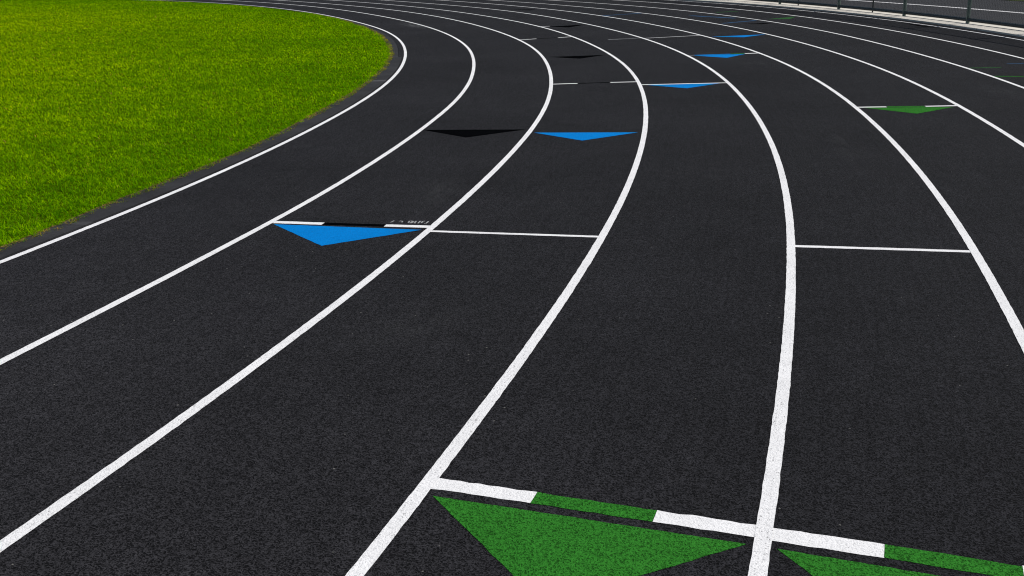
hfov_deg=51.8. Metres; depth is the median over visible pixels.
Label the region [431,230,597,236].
cross line
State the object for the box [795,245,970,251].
cross line
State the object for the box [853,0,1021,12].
painted line
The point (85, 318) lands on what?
lane line
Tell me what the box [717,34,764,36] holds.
lane triangle
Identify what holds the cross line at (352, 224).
on the track
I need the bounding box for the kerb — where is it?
[0,0,401,258]
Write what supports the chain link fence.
on the pavement
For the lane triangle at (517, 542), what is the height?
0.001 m
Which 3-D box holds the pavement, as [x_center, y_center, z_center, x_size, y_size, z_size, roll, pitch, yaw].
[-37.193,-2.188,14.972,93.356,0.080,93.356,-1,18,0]
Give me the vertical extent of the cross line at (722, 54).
0.001 m
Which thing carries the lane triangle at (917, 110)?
on the track
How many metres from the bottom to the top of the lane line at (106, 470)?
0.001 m
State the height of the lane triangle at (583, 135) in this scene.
0.001 m
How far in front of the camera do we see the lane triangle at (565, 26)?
22.44 m
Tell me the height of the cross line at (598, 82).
0.001 m
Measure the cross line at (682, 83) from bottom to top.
0.001 m
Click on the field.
(127, 131)
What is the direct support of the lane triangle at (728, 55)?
on the track
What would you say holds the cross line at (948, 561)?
on the track
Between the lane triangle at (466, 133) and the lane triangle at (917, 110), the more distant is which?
the lane triangle at (917, 110)
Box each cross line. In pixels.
[273,221,428,227]
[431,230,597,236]
[431,478,755,536]
[565,82,615,83]
[641,83,704,84]
[689,53,750,55]
[772,528,1023,575]
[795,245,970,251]
[858,105,955,107]
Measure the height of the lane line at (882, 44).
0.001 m
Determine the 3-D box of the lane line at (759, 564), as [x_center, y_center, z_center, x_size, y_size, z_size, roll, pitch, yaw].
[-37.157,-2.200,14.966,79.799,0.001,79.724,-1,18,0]
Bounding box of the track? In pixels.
[0,0,1023,575]
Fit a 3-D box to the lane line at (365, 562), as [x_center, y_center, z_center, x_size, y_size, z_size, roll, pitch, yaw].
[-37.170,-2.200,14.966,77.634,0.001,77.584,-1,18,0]
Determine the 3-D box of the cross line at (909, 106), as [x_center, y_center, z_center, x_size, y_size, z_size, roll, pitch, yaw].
[4.050,-1.860,10.795,1.039,0.001,0.063,0,18,3]
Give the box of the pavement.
[685,0,1023,37]
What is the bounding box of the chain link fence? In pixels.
[752,0,1023,28]
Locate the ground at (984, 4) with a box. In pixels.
[749,0,1023,23]
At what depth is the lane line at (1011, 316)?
6.26 m
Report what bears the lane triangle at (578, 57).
on the track
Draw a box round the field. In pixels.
[0,0,386,244]
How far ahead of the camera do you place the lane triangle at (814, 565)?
2.92 m
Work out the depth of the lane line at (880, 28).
19.04 m
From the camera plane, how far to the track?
5.00 m
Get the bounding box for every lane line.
[0,0,406,262]
[0,0,474,364]
[0,0,552,551]
[335,0,647,575]
[387,0,795,575]
[444,0,1023,351]
[496,0,1023,146]
[555,0,1023,88]
[621,0,1023,58]
[672,0,1023,40]
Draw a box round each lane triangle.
[274,224,416,245]
[426,129,524,136]
[433,496,744,575]
[539,132,636,139]
[549,25,579,26]
[559,55,600,58]
[654,83,717,87]
[699,54,742,57]
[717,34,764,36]
[778,549,937,575]
[871,107,950,113]
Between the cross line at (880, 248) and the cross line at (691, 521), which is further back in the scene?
the cross line at (880, 248)
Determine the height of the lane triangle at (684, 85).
0.001 m
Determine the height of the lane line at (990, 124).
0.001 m
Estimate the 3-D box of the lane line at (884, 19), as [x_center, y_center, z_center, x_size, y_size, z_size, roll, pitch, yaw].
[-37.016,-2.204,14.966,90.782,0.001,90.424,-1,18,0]
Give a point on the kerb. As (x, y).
(382, 77)
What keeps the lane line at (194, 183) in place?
on the track
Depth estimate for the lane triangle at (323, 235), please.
6.51 m

